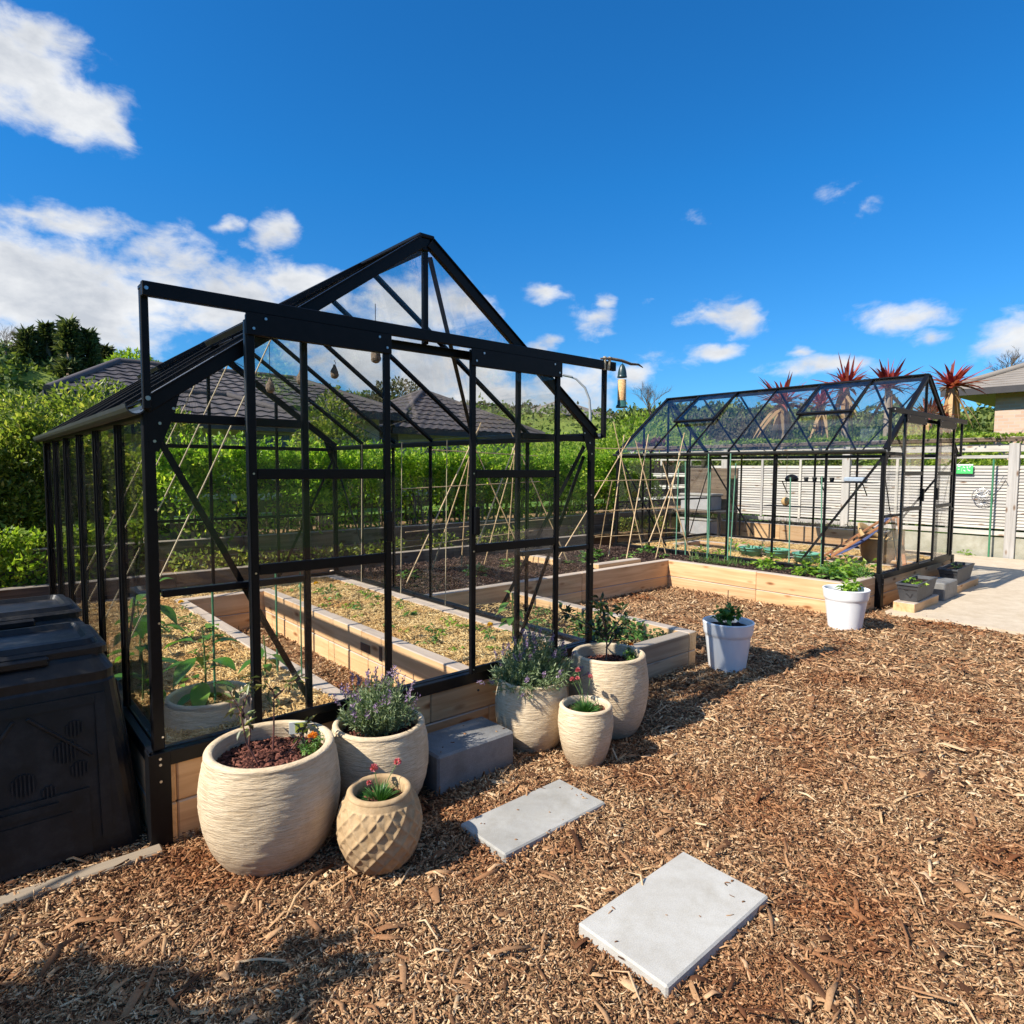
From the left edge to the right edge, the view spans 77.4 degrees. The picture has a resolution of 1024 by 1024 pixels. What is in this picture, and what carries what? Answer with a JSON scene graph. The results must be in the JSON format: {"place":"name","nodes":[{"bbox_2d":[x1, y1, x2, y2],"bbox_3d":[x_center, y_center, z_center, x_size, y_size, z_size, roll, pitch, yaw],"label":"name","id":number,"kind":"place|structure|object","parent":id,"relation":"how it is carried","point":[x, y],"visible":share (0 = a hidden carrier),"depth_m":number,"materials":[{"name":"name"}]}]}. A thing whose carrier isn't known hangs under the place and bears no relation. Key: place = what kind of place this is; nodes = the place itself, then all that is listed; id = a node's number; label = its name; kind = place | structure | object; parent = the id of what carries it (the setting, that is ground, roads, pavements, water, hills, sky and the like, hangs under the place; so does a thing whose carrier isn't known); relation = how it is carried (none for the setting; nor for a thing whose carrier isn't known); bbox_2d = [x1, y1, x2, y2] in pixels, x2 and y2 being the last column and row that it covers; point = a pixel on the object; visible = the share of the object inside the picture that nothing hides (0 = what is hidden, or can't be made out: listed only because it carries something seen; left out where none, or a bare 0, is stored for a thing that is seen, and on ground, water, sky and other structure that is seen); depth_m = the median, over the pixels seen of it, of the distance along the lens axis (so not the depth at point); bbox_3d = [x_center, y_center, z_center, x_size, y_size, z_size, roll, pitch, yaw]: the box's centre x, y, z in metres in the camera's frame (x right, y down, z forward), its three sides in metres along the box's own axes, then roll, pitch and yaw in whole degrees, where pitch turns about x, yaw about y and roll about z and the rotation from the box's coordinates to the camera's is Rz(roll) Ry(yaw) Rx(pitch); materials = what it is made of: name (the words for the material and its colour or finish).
{"place":"outdoors","nodes":[
{"label":"outdoors","id":0,"kind":"place"},
{"bbox_2d":[21,358,408,496],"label":"tiled house","id":1,"kind":"structure","parent":0,"point":[126,371],"depth_m":15.86,"materials":[{"name":"tile"}]},
{"bbox_2d":[24,527,675,585],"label":"bank soil","id":2,"kind":"structure","parent":0,"point":[606,532],"depth_m":10.79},
{"bbox_2d":[0,523,48,587],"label":"bush","id":3,"kind":"object","parent":2,"relation":"on","point":[12,538],"visible":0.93,"depth_m":5.56,"materials":[{"name":"green plant"}]},
{"bbox_2d":[0,509,664,586],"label":"retaining wall","id":4,"kind":"structure","parent":2,"relation":"on","point":[349,537],"depth_m":7.84,"materials":[{"name":"wood"}]},
{"bbox_2d":[165,514,669,571],"bbox_3d":[-2.637,0.455,7.230,14.348,0.373,0.585,-3,5,-41],"label":"bank groundcover","id":5,"kind":"object","parent":2,"relation":"on","point":[624,528],"visible":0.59,"depth_m":7.61,"materials":[{"name":"green plant"}]},
{"bbox_2d":[7,501,733,536],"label":"neighbour lawn","id":6,"kind":"structure","parent":0,"point":[681,514],"depth_m":13.97,"materials":[{"name":"plant"}]},
{"bbox_2d":[0,375,207,473],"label":"hedge","id":7,"kind":"object","parent":6,"relation":"on","point":[58,404],"visible":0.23,"depth_m":7.37,"materials":[{"name":"green plant"}]},
{"bbox_2d":[66,388,335,517],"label":"tiled house","id":8,"kind":"structure","parent":6,"relation":"on","point":[224,403],"depth_m":13.20,"materials":[{"name":"tile"}]},
{"bbox_2d":[290,388,377,516],"bbox_3d":[-2.880,-0.741,10.306,1.880,2.491,1.301,-3,5,-41],"label":"hedge","id":9,"kind":"object","parent":6,"relation":"on","point":[322,425],"visible":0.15,"depth_m":10.08,"materials":[{"name":"green plant"}]},
{"bbox_2d":[6,450,706,535],"bbox_3d":[-1.811,-0.281,9.803,17.090,1.250,0.112,-3,5,-41],"label":"slat fence","id":10,"kind":"object","parent":6,"relation":"on","point":[660,469],"visible":0.18,"depth_m":9.83,"materials":[{"name":"wood"}]},
{"bbox_2d":[379,389,545,495],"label":"tiled house","id":11,"kind":"structure","parent":6,"relation":"on","point":[429,416],"depth_m":20.22,"materials":[{"name":"tile"}]},
{"bbox_2d":[7,505,743,549],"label":"hedge soil","id":12,"kind":"structure","parent":0,"point":[160,537],"depth_m":8.63,"materials":[{"name":"soil"}]},
{"bbox_2d":[0,449,21,530],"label":"garden shrub","id":13,"kind":"object","parent":12,"relation":"on","point":[3,475],"visible":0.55,"depth_m":5.99,"materials":[{"name":"green plant"}]},
{"bbox_2d":[0,402,68,550],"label":"garden shrub","id":14,"kind":"object","parent":12,"relation":"on","point":[18,438],"visible":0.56,"depth_m":6.12,"materials":[{"name":"green plant"}]},
{"bbox_2d":[23,394,142,544],"bbox_3d":[-4.570,-0.323,6.858,1.181,1.901,1.053,-3,5,-41],"label":"garden shrub","id":15,"kind":"object","parent":12,"relation":"on","point":[106,453],"visible":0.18,"depth_m":6.84,"materials":[{"name":"green plant"}]},
{"bbox_2d":[99,403,177,538],"bbox_3d":[-4.495,-0.375,7.576,1.167,1.910,1.048,-3,5,-41],"label":"garden shrub","id":16,"kind":"object","parent":12,"relation":"on","point":[137,426],"visible":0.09,"depth_m":7.44,"materials":[{"name":"green plant"}]},
{"bbox_2d":[136,429,663,540],"bbox_3d":[-0.585,-0.446,9.585,8.821,1.328,1.297,-3,5,-41],"label":"hedge","id":17,"kind":"object","parent":12,"relation":"on","point":[415,467],"visible":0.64,"depth_m":8.48,"materials":[{"name":"green plant"}]},
{"bbox_2d":[0,363,865,490],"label":"hill","id":18,"kind":"structure","parent":0,"point":[39,375],"depth_m":52.50,"materials":[{"name":"green plant"}]},
{"bbox_2d":[8,324,42,363],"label":"conifer tree","id":19,"kind":"object","parent":18,"relation":"on","point":[29,344],"visible":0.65,"depth_m":43.96,"materials":[{"name":"plant"}]},
{"bbox_2d":[35,319,57,365],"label":"conifer tree","id":20,"kind":"object","parent":18,"relation":"on","point":[46,331],"visible":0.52,"depth_m":44.93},
{"bbox_2d":[46,314,87,377],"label":"conifer tree","id":21,"kind":"object","parent":18,"relation":"on","point":[68,345],"visible":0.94,"depth_m":43.90,"materials":[{"name":"plant"}]},
{"bbox_2d":[72,326,103,369],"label":"conifer tree","id":22,"kind":"object","parent":18,"relation":"on","point":[92,345],"visible":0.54,"depth_m":45.00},
{"bbox_2d":[0,331,994,462],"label":"hill scrub","id":23,"kind":"object","parent":18,"relation":"on","point":[11,368],"visible":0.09,"depth_m":48.81,"materials":[{"name":"plant"}]},
{"bbox_2d":[0,584,1023,1023],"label":"mulch ground","id":24,"kind":"structure","parent":0,"point":[652,801],"depth_m":2.41,"materials":[{"name":"wood"}]},
{"bbox_2d":[0,594,82,630],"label":"compost bin","id":25,"kind":"object","parent":24,"relation":"on","point":[17,613],"visible":0.23,"depth_m":3.17,"materials":[{"name":"black plastic"}]},
{"bbox_2d":[0,621,142,885],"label":"compost bin","id":26,"kind":"object","parent":24,"relation":"on","point":[68,786],"visible":1,"depth_m":2.46,"materials":[{"name":"black plastic"}]},
{"bbox_2d":[0,844,163,909],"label":"edging board","id":27,"kind":"object","parent":24,"relation":"on","point":[27,892],"visible":0.48,"depth_m":2.33,"materials":[{"name":"wood"}]},
{"bbox_2d":[164,680,250,734],"bbox_3d":[-1.445,1.067,3.061,0.413,0.414,0.413,-3,5,-41],"label":"plant pot","id":28,"kind":"object","parent":24,"relation":"on","point":[211,714],"visible":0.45,"depth_m":2.90,"materials":[{"name":"ceramic"}]},
{"bbox_2d":[163,623,239,705],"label":"pepper plant","id":29,"kind":"object","parent":28,"relation":"in","point":[199,694],"visible":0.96,"depth_m":2.99,"materials":[{"name":"green plant"}]},
{"bbox_2d":[197,720,340,876],"bbox_3d":[-0.948,1.124,2.522,0.527,0.439,0.527,-3,5,-41],"label":"plant pot","id":30,"kind":"object","parent":24,"relation":"on","point":[274,812],"visible":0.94,"depth_m":2.33,"materials":[{"name":"beige ceramic"}]},
{"bbox_2d":[218,670,317,765],"bbox_3d":[-0.968,0.816,2.556,0.361,0.336,0.232,-1,4,-15],"label":"blueberry plant","id":31,"kind":"object","parent":30,"relation":"in","point":[244,717],"visible":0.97,"depth_m":2.58,"materials":[{"name":"green plant"}]},
{"bbox_2d":[0,534,585,599],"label":"retaining wall","id":32,"kind":"structure","parent":24,"relation":"on","point":[192,578],"depth_m":6.52,"materials":[{"name":"wood"}]},
{"bbox_2d":[105,575,567,743],"bbox_3d":[-1.683,1.012,4.792,2.458,0.449,3.676,-3,5,-41],"label":"raised bed","id":33,"kind":"object","parent":24,"relation":"on","point":[344,636],"visible":0.58,"depth_m":4.58,"materials":[{"name":"wood"}]},
{"bbox_2d":[107,599,169,662],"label":"pepper plant","id":34,"kind":"object","parent":33,"relation":"on","point":[141,629],"visible":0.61,"depth_m":3.69,"materials":[{"name":"green plant"}]},
{"bbox_2d":[114,638,177,704],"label":"pepper plant","id":35,"kind":"object","parent":33,"relation":"on","point":[118,676],"visible":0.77,"depth_m":3.17,"materials":[{"name":"green plant"}]},
{"bbox_2d":[128,577,184,638],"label":"pepper plant","id":36,"kind":"object","parent":33,"relation":"on","point":[168,612],"visible":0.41,"depth_m":4.23,"materials":[{"name":"green plant"}]},
{"bbox_2d":[336,773,422,875],"bbox_3d":[-0.508,1.201,2.453,0.326,0.299,0.326,-3,5,-41],"label":"plant pot","id":37,"kind":"object","parent":24,"relation":"on","point":[376,837],"visible":0.9,"depth_m":2.34,"materials":[{"name":"beige ceramic"}]},
{"bbox_2d":[355,758,401,801],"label":"thrift plant","id":38,"kind":"object","parent":37,"relation":"on","point":[381,792],"visible":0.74,"depth_m":2.46,"materials":[{"name":"green plant"}]},
{"bbox_2d":[332,707,428,802],"bbox_3d":[-0.603,1.130,2.902,0.446,0.379,0.445,-3,5,-41],"label":"plant pot","id":39,"kind":"object","parent":24,"relation":"on","point":[360,754],"visible":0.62,"depth_m":2.72,"materials":[{"name":"beige ceramic"}]},
{"bbox_2d":[332,664,420,736],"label":"lavender","id":40,"kind":"object","parent":39,"relation":"in","point":[377,713],"visible":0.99,"depth_m":2.83,"materials":[{"name":"green plant"}]},
{"bbox_2d":[423,716,512,795],"bbox_3d":[-0.250,1.216,3.185,0.465,0.215,0.265,-3,5,-41],"label":"step block","id":41,"kind":"object","parent":24,"relation":"on","point":[479,747],"depth_m":3.09,"materials":[{"name":"concrete"}]},
{"bbox_2d":[495,670,567,753],"bbox_3d":[0.108,1.093,3.517,0.404,0.379,0.402,-3,5,-41],"label":"plant pot","id":42,"kind":"object","parent":24,"relation":"on","point":[532,724],"visible":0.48,"depth_m":3.34,"materials":[{"name":"beige ceramic"}]},
{"bbox_2d":[476,623,589,701],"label":"lavender","id":43,"kind":"object","parent":42,"relation":"in","point":[528,666],"visible":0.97,"depth_m":3.42,"materials":[{"name":"green plant"}]},
{"bbox_2d":[461,779,604,862],"bbox_3d":[0.100,1.320,2.763,0.594,0.045,0.288,-3,5,-41],"label":"stepping stone","id":44,"kind":"object","parent":24,"relation":"on","point":[531,821],"visible":0.82,"depth_m":2.72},
{"bbox_2d":[109,661,1023,1023],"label":"bark strips","id":45,"kind":"object","parent":24,"relation":"on","point":[671,839],"visible":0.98,"depth_m":2.28,"materials":[{"name":"brown wood"}]},
{"bbox_2d":[461,591,695,680],"bbox_3d":[0.302,1.050,5.363,1.139,0.337,2.113,-3,5,-41],"label":"raised bed","id":46,"kind":"object","parent":24,"relation":"on","point":[675,647],"visible":0.23,"depth_m":4.96,"materials":[{"name":"wood"}]},
{"bbox_2d":[558,695,613,769],"bbox_3d":[0.379,1.142,3.298,0.284,0.314,0.286,-3,5,-41],"label":"plant pot","id":47,"kind":"object","parent":24,"relation":"on","point":[585,738],"visible":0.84,"depth_m":3.19,"materials":[{"name":"beige ceramic"}]},
{"bbox_2d":[568,667,602,711],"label":"thrift plant","id":48,"kind":"object","parent":47,"relation":"on","point":[583,706],"visible":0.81,"depth_m":3.30,"materials":[{"name":"green plant"}]},
{"bbox_2d":[330,544,874,613],"bbox_3d":[0.974,0.855,7.171,4.477,0.470,4.158,-3,5,-41],"label":"raised bed","id":49,"kind":"object","parent":24,"relation":"on","point":[637,572],"visible":0.64,"depth_m":7.40,"materials":[{"name":"wood"}]},
{"bbox_2d":[381,423,568,584],"bbox_3d":[-0.371,-0.170,7.521,2.488,1.764,0.666,-3,5,-41],"label":"bamboo trellis","id":50,"kind":"object","parent":49,"relation":"on","point":[495,523],"visible":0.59,"depth_m":7.48,"materials":[{"name":"wood"}]},
{"bbox_2d":[559,422,690,558],"bbox_3d":[1.441,-0.309,8.674,1.555,1.906,1.345,-3,5,-41],"label":"bamboo trellis","id":51,"kind":"object","parent":49,"relation":"on","point":[635,509],"visible":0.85,"depth_m":8.75,"materials":[{"name":"wood"}]},
{"bbox_2d":[568,642,648,739],"bbox_3d":[0.557,1.040,3.712,0.460,0.464,0.461,-3,5,-41],"label":"plant pot","id":52,"kind":"object","parent":24,"relation":"on","point":[619,682],"visible":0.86,"depth_m":3.53,"materials":[{"name":"beige ceramic"}]},
{"bbox_2d":[558,592,632,660],"bbox_3d":[0.490,0.684,3.674,0.459,0.408,0.247,-2,4,-27],"label":"camellia","id":53,"kind":"object","parent":52,"relation":"on","point":[604,634],"visible":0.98,"depth_m":3.69,"materials":[{"name":"green plant"}]},
{"bbox_2d":[579,852,767,998],"bbox_3d":[0.553,1.358,2.154,0.600,0.045,0.346,-3,5,-41],"label":"stepping stone","id":54,"kind":"object","parent":24,"relation":"on","point":[674,946],"visible":0.94,"depth_m":2.10,"materials":[{"name":"stone"}]},
{"bbox_2d":[702,615,754,673],"bbox_3d":[1.639,1.012,4.855,0.378,0.378,0.378,-3,5,-41],"label":"plant pot","id":55,"kind":"object","parent":24,"relation":"on","point":[728,648],"visible":0.9,"depth_m":4.73,"materials":[{"name":"white plastic"}]},
{"bbox_2d":[710,602,745,625],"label":"currant plant","id":56,"kind":"object","parent":55,"relation":"on","point":[727,614],"visible":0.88,"depth_m":4.84,"materials":[{"name":"green plant"}]},
{"bbox_2d":[633,535,936,572],"bbox_3d":[3.792,0.739,9.292,2.458,0.449,3.676,-3,5,-41],"label":"raised bed","id":57,"kind":"object","parent":24,"relation":"on","point":[716,543],"visible":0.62,"depth_m":9.65,"materials":[{"name":"wood"}]},
{"bbox_2d":[824,513,906,564],"bbox_3d":[4.623,0.475,8.392,0.925,0.911,0.499,2,4,22],"label":"deck chair","id":58,"kind":"object","parent":57,"relation":"on","point":[858,541],"visible":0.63,"depth_m":8.37,"materials":[{"name":"brown wood"}]},
{"bbox_2d":[822,584,870,630],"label":"plant pot","id":59,"kind":"object","parent":24,"relation":"on","point":[846,610],"visible":0.94,"depth_m":6.00,"materials":[{"name":"white plastic"}]},
{"bbox_2d":[852,560,896,567],"bbox_3d":[4.915,0.805,8.596,0.500,0.273,0.500,-3,5,-41],"label":"timber crate","id":60,"kind":"object","parent":24,"relation":"on","point":[888,565],"visible":0.1,"depth_m":8.35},
{"bbox_2d":[858,523,897,562],"bbox_3d":[4.914,0.412,8.574,0.504,0.510,0.500,-3,5,-41],"label":"tub planter","id":61,"kind":"object","parent":60,"relation":"on","point":[868,548],"visible":0.64,"depth_m":8.44,"materials":[{"name":"beige"}]},
{"bbox_2d":[0,0,1023,413],"label":"sky","id":62,"kind":"structure","parent":0,"point":[707,196],"materials":[{"name":"blue"}]},
{"bbox_2d":[564,498,1023,538],"bbox_3d":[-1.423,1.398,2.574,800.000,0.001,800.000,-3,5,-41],"label":"ground","id":63,"kind":"structure","parent":0,"point":[600,500],"depth_m":17.48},
{"bbox_2d":[105,574,571,842],"bbox_3d":[-1.678,1.040,4.813,2.600,0.410,3.776,-3,5,-41],"label":"sleeper base","id":64,"kind":"object","parent":63,"relation":"on","point":[450,707],"visible":0.23,"depth_m":3.39,"materials":[{"name":"wood"}]},
{"bbox_2d":[33,232,615,849],"bbox_3d":[-1.633,-0.144,4.727,2.760,2.724,3.879,-3,5,-41],"label":"greenhouse","id":65,"kind":"object","parent":64,"relation":"on","point":[75,562],"visible":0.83,"depth_m":3.25,"materials":[{"name":"black metal"}]},
{"bbox_2d":[130,339,271,640],"bbox_3d":[-1.813,-0.250,3.827,0.988,2.099,0.008,-3,5,-42],"label":"twine string","id":66,"kind":"object","parent":65,"relation":"hanging from","point":[200,490],"visible":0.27,"depth_m":3.80,"materials":[{"name":"fabric"}]},
{"bbox_2d":[243,311,392,723],"bbox_3d":[-0.841,0.045,2.885,0.677,1.754,0.045,-3,5,-41],"label":"door","id":67,"kind":"structure","parent":65,"relation":"in","point":[254,324],"depth_m":2.79,"materials":[{"name":"black metal"}]},
{"bbox_2d":[469,348,562,673],"bbox_3d":[0.032,-0.001,3.641,0.675,1.754,0.045,-3,5,-41],"label":"door","id":68,"kind":"structure","parent":65,"relation":"in","point":[482,358],"depth_m":3.54,"materials":[{"name":"black metal"}]},
{"bbox_2d":[616,362,626,407],"bbox_3d":[0.705,-0.819,4.097,0.076,0.298,0.076,1,4,4],"label":"bird feeder","id":69,"kind":"object","parent":65,"relation":"hanging from","point":[622,388],"visible":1,"depth_m":4.08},
{"bbox_2d":[365,376,419,402],"bbox_3d":[-5.889,-4.390,33.914,4.784,5.559,3.139,-3,5,-41],"label":"pale tree","id":70,"kind":"object","parent":63,"relation":"on","point":[394,383],"visible":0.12,"depth_m":32.99,"materials":[{"name":"green plant"}]},
{"bbox_2d":[524,431,602,501],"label":"bush","id":71,"kind":"object","parent":63,"relation":"on","point":[562,444],"visible":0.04,"depth_m":25.01,"materials":[{"name":"green plant"}]},
{"bbox_2d":[585,410,697,488],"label":"bush","id":72,"kind":"object","parent":63,"relation":"on","point":[655,433],"visible":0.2,"depth_m":23.06,"materials":[{"name":"green plant"}]},
{"bbox_2d":[665,443,770,515],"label":"shrub","id":73,"kind":"object","parent":63,"relation":"on","point":[737,462],"visible":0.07,"depth_m":16.32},
{"bbox_2d":[666,411,770,462],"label":"bush","id":74,"kind":"object","parent":63,"relation":"on","point":[715,433],"visible":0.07,"depth_m":32.50,"materials":[{"name":"green plant"}]},
{"bbox_2d":[716,412,808,487],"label":"bush","id":75,"kind":"object","parent":63,"relation":"on","point":[748,433],"visible":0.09,"depth_m":31.52,"materials":[{"name":"green plant"}]},
{"bbox_2d":[752,371,821,521],"bbox_3d":[6.823,-1.546,15.976,1.971,3.950,1.934,-3,5,-41],"label":"cordyline palm","id":76,"kind":"object","parent":63,"relation":"on","point":[782,421],"visible":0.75,"depth_m":15.90,"materials":[{"name":"red plant"}]},
{"bbox_2d":[630,535,951,606],"bbox_3d":[3.797,0.767,9.313,2.600,0.410,3.776,-3,5,-41],"label":"sleeper base","id":77,"kind":"object","parent":63,"relation":"on","point":[890,593],"visible":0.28,"depth_m":7.55,"materials":[{"name":"wood"}]},
{"bbox_2d":[612,373,967,608],"bbox_3d":[3.842,-0.417,9.226,2.760,2.724,3.879,-3,5,-41],"label":"greenhouse","id":78,"kind":"object","parent":77,"relation":"on","point":[910,415],"visible":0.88,"depth_m":8.37,"materials":[{"name":"black metal"}]},
{"bbox_2d":[897,414,927,569],"bbox_3d":[4.634,-0.228,7.385,0.677,1.754,0.045,-3,5,-41],"label":"door","id":79,"kind":"structure","parent":78,"relation":"in","point":[908,418],"depth_m":7.31,"materials":[{"name":"black metal"}]},
{"bbox_2d":[930,420,956,560],"bbox_3d":[5.507,-0.274,8.141,0.675,1.754,0.045,-3,5,-41],"label":"door","id":80,"kind":"structure","parent":78,"relation":"in","point":[940,423],"depth_m":8.04,"materials":[{"name":"black metal"}]},
{"bbox_2d":[759,432,874,523],"bbox_3d":[7.372,-0.601,15.398,3.103,2.641,2.819,-3,5,-41],"label":"shrub","id":81,"kind":"object","parent":63,"relation":"on","point":[811,463],"visible":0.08,"depth_m":15.01,"materials":[{"name":"plant"}]},
{"bbox_2d":[796,382,846,524],"bbox_3d":[7.772,-1.448,15.977,1.406,3.566,1.440,-3,5,-41],"label":"cordyline palm","id":82,"kind":"object","parent":63,"relation":"on","point":[820,422],"visible":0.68,"depth_m":15.94,"materials":[{"name":"red plant"}]},
{"bbox_2d":[769,415,878,465],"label":"bush","id":83,"kind":"object","parent":63,"relation":"on","point":[807,433],"visible":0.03,"depth_m":30.64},
{"bbox_2d":[627,436,1023,559],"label":"slatted fence","id":84,"kind":"object","parent":63,"relation":"on","point":[1008,509],"visible":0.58,"depth_m":12.15,"materials":[{"name":"wood"}]},
{"bbox_2d":[662,431,1023,445],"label":"ivy","id":85,"kind":"object","parent":84,"relation":"attached to","point":[966,434],"visible":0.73,"depth_m":12.78,"materials":[{"name":"green plant"}]},
{"bbox_2d":[811,353,872,520],"bbox_3d":[8.218,-1.867,16.122,1.557,4.330,2.047,2,4,21],"label":"cordyline palm","id":86,"kind":"object","parent":63,"relation":"on","point":[846,398],"visible":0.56,"depth_m":15.94,"materials":[{"name":"red plant"}]},
{"bbox_2d":[840,413,920,462],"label":"bush","id":87,"kind":"object","parent":63,"relation":"on","point":[874,428],"visible":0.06,"depth_m":29.81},
{"bbox_2d":[856,358,929,528],"bbox_3d":[9.450,-1.746,16.148,1.645,4.282,1.813,-3,5,-41],"label":"cordyline palm","id":88,"kind":"object","parent":63,"relation":"on","point":[888,401],"visible":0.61,"depth_m":15.97,"materials":[{"name":"red plant"}]},
{"bbox_2d":[854,424,991,531],"bbox_3d":[9.319,-0.628,14.715,3.150,2.811,2.781,-3,5,-41],"label":"shrub","id":89,"kind":"object","parent":63,"relation":"on","point":[931,462],"visible":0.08,"depth_m":14.28,"materials":[{"name":"green plant"}]},
{"bbox_2d":[914,361,993,527],"bbox_3d":[11.067,-1.692,16.042,1.769,4.341,1.886,1,4,9],"label":"cordyline palm","id":90,"kind":"object","parent":63,"relation":"on","point":[952,397],"visible":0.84,"depth_m":15.87,"materials":[{"name":"red plant"}]},
{"bbox_2d":[939,363,1023,463],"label":"brick house","id":91,"kind":"structure","parent":63,"relation":"on","point":[1004,392],"depth_m":16.89,"materials":[{"name":"brown"}]},
{"bbox_2d":[885,549,1023,634],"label":"concrete path","id":92,"kind":"structure","parent":0,"point":[993,599],"depth_m":7.28,"materials":[{"name":"concrete"}]},
{"bbox_2d":[667,468,738,536],"bbox_3d":[3.541,-0.051,11.891,0.600,1.530,1.100,-3,5,-41],"label":"potting bench","id":93,"kind":"object","parent":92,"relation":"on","point":[697,477],"visible":0.42,"depth_m":11.87,"materials":[{"name":"wood"}]},
{"bbox_2d":[679,493,722,510],"bbox_3d":[3.504,-0.195,11.849,0.400,0.300,0.680,-3,5,-41],"label":"storage box","id":94,"kind":"object","parent":93,"relation":"on","point":[715,502],"visible":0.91,"depth_m":11.66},
{"bbox_2d":[680,516,722,533],"bbox_3d":[3.501,0.254,11.879,0.400,0.300,0.680,-3,5,-41],"label":"storage box","id":95,"kind":"object","parent":93,"relation":"on","point":[699,525],"visible":0.73,"depth_m":11.70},
{"bbox_2d":[703,516,904,545],"bbox_3d":[4.979,0.456,11.718,0.907,0.539,3.700,-3,5,-41],"label":"raised bed","id":96,"kind":"object","parent":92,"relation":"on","point":[839,535],"visible":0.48,"depth_m":11.13,"materials":[{"name":"wood"}]},
{"bbox_2d":[893,594,938,612],"bbox_3d":[4.457,1.000,7.042,0.800,0.109,0.205,-3,5,-41],"label":"timber offcut","id":97,"kind":"object","parent":92,"relation":"on","point":[907,606],"visible":0.7,"depth_m":6.83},
{"bbox_2d":[896,575,937,601],"bbox_3d":[4.447,0.845,7.024,0.769,0.200,0.212,-3,5,-43],"label":"planter trough","id":98,"kind":"object","parent":97,"relation":"on","point":[909,591],"visible":0.94,"depth_m":6.86,"materials":[{"name":"stone"}]},
{"bbox_2d":[932,576,957,600],"bbox_3d":[5.044,0.909,7.575,0.490,0.215,0.280,-3,5,-41],"label":"concrete block","id":99,"kind":"object","parent":92,"relation":"on","point":[945,589],"depth_m":7.39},
{"bbox_2d":[957,577,978,592],"bbox_3d":[5.698,0.926,8.158,1.000,0.099,0.200,-3,5,-41],"label":"timber offcut","id":100,"kind":"object","parent":92,"relation":"on","point":[969,583],"visible":0.3,"depth_m":8.11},
{"bbox_2d":[937,561,974,584],"bbox_3d":[5.630,0.779,8.101,0.901,0.200,0.212,-3,5,-43],"label":"planter trough","id":101,"kind":"object","parent":100,"relation":"on","point":[962,574],"visible":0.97,"depth_m":7.97,"materials":[{"name":"stone"}]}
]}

